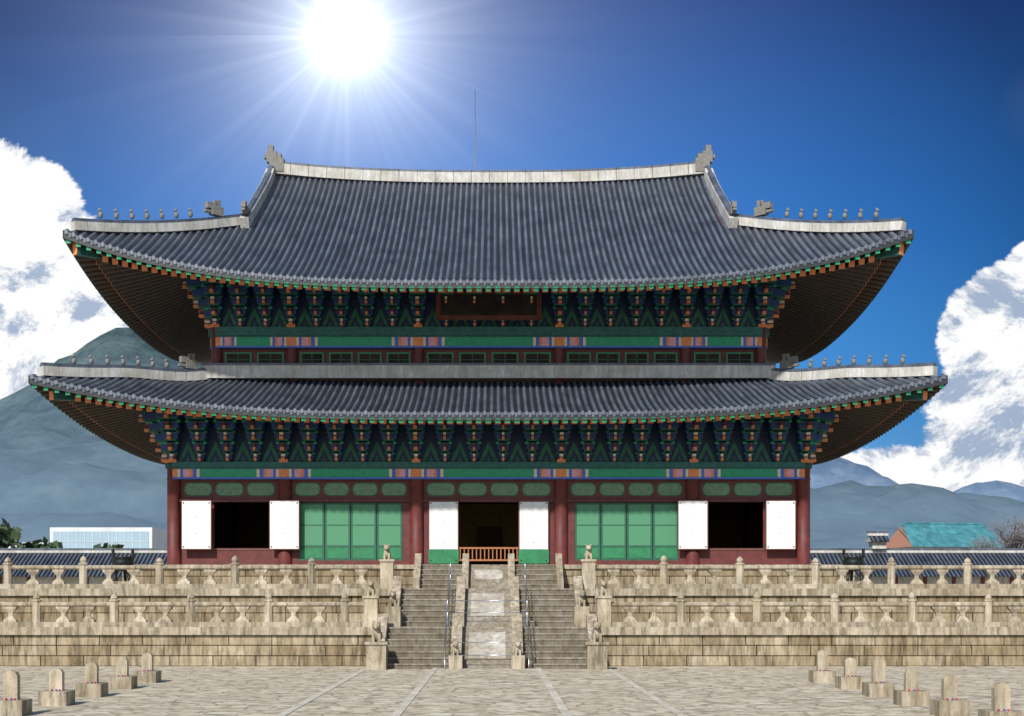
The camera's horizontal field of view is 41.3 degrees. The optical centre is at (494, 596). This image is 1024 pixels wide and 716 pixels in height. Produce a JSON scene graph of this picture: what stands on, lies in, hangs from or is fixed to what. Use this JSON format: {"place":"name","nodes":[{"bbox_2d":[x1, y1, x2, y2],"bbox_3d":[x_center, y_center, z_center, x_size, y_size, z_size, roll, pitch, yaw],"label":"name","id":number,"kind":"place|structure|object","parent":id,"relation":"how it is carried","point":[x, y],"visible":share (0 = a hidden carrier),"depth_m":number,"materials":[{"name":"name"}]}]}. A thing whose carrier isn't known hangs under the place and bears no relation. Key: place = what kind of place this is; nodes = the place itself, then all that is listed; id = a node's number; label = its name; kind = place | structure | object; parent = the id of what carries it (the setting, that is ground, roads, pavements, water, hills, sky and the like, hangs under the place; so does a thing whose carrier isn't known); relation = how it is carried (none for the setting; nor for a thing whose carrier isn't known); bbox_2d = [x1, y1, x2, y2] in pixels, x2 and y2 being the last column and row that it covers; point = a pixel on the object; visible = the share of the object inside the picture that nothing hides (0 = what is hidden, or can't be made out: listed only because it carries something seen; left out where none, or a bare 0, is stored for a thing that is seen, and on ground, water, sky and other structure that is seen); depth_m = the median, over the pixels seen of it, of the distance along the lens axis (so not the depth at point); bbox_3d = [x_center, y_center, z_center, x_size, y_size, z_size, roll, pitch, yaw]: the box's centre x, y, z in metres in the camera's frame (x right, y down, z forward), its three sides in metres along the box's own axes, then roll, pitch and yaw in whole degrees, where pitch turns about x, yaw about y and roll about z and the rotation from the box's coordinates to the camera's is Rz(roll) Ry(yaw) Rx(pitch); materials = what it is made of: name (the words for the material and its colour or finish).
{"place":"outdoors","nodes":[
{"label":"outdoors","id":0,"kind":"place"},
{"bbox_2d":[8,527,166,547],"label":"glass office building","id":1,"kind":"structure","parent":0,"point":[126,537],"depth_m":464.85,"materials":[{"name":"concrete"}]},
{"bbox_2d":[167,328,809,564],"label":"hall timber walls","id":2,"kind":"structure","parent":0,"point":[488,522],"depth_m":65.06,"materials":[{"name":"green wood"}]},
{"bbox_2d":[138,277,838,479],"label":"roof brackets","id":3,"kind":"object","parent":2,"relation":"on","point":[729,316],"visible":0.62,"depth_m":65.00,"materials":[{"name":"green wood"}]},
{"bbox_2d":[28,374,947,420],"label":"roof tiles","id":4,"kind":"object","parent":3,"relation":"on","point":[492,400],"visible":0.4,"depth_m":62.23,"materials":[{"name":"tile"}]},
{"bbox_2d":[63,238,913,363],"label":"upper eaves","id":5,"kind":"object","parent":3,"relation":"on","point":[825,305],"visible":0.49,"depth_m":66.58,"materials":[{"name":"wood"}]},
{"bbox_2d":[63,174,913,287],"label":"roof tiles","id":6,"kind":"object","parent":5,"relation":"on","point":[388,234],"visible":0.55,"depth_m":66.60,"materials":[{"name":"tile"}]},
{"bbox_2d":[39,128,937,381],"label":"roof ridges","id":7,"kind":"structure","parent":6,"relation":"on","point":[280,166],"depth_m":66.08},
{"bbox_2d":[29,383,947,464],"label":"lower eaves","id":8,"kind":"object","parent":3,"relation":"attached to","point":[858,425],"visible":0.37,"depth_m":63.37,"materials":[{"name":"wood"}]},
{"bbox_2d":[0,0,1023,491],"bbox_3d":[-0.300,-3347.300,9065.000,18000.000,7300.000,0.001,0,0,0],"label":"sky","id":9,"kind":"structure","parent":0,"point":[910,112],"depth_m":9065.00,"materials":[{"name":"blue"}]},
{"bbox_2d":[0,327,1023,547],"bbox_3d":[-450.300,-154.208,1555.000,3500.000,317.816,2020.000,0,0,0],"label":"mountain","id":10,"kind":"structure","parent":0,"point":[58,468],"depth_m":1002.70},
{"bbox_2d":[0,666,1023,715],"bbox_3d":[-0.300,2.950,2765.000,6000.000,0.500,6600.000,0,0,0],"label":"courtyard ground","id":11,"kind":"structure","parent":0,"point":[685,690],"depth_m":39.64,"materials":[{"name":"stone"}]},
{"bbox_2d":[0,518,123,547],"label":"evergreen trees","id":12,"kind":"object","parent":11,"relation":"on","point":[10,536],"visible":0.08,"depth_m":163.17,"materials":[{"name":"green plant"}]},
{"bbox_2d":[276,668,686,715],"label":"stone walkway","id":13,"kind":"structure","parent":11,"relation":"on","point":[485,692],"depth_m":36.77,"materials":[{"name":"stone"}]},
{"bbox_2d":[444,563,529,668],"bbox_3d":[-0.300,0.650,53.300,3.160,4.100,6.452,0,0,0],"label":"metal railing","id":14,"kind":"object","parent":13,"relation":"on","point":[447,621],"visible":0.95,"depth_m":52.97,"materials":[{"name":"metal"}]},
{"bbox_2d":[364,553,608,669],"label":"staircase","id":15,"kind":"structure","parent":11,"relation":"on","point":[551,599],"depth_m":53.40,"materials":[{"name":"grey stone"}]},
{"bbox_2d":[0,565,1023,665],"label":"stone terrace","id":16,"kind":"structure","parent":11,"relation":"on","point":[626,646],"depth_m":53.00,"materials":[{"name":"stone"}]},
{"bbox_2d":[111,549,864,583],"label":"bronze cauldrons","id":17,"kind":"object","parent":16,"relation":"on","point":[130,561],"visible":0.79,"depth_m":60.76,"materials":[{"name":"metal"}]},
{"bbox_2d":[0,544,1023,626],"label":"stone railing","id":18,"kind":"object","parent":16,"relation":"on","point":[385,567],"visible":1,"depth_m":53.21,"materials":[{"name":"beige stone"}]},
{"bbox_2d":[0,650,1023,715],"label":"rank stones","id":19,"kind":"object","parent":11,"relation":"on","point":[948,703],"visible":1,"depth_m":33.84,"materials":[{"name":"stone"}]},
{"bbox_2d":[886,522,1002,547],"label":"green-roofed building","id":20,"kind":"structure","parent":11,"relation":"on","point":[929,535],"depth_m":311.79,"materials":[{"name":"tile"}]},
{"bbox_2d":[962,515,1023,547],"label":"bare winter trees","id":21,"kind":"object","parent":11,"relation":"on","point":[1010,542],"visible":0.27,"depth_m":259.97,"materials":[{"name":"grey plant"}]},
{"bbox_2d":[0,531,1023,583],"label":"corridor building","id":22,"kind":"structure","parent":0,"point":[877,552],"depth_m":117.76,"materials":[{"name":"tile"}]},
{"bbox_2d":[810,457,1023,501],"bbox_3d":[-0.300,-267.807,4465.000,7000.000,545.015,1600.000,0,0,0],"label":"mountain range","id":23,"kind":"structure","parent":0,"point":[835,471],"depth_m":3931.88,"materials":[{"name":"blue"}]}
]}

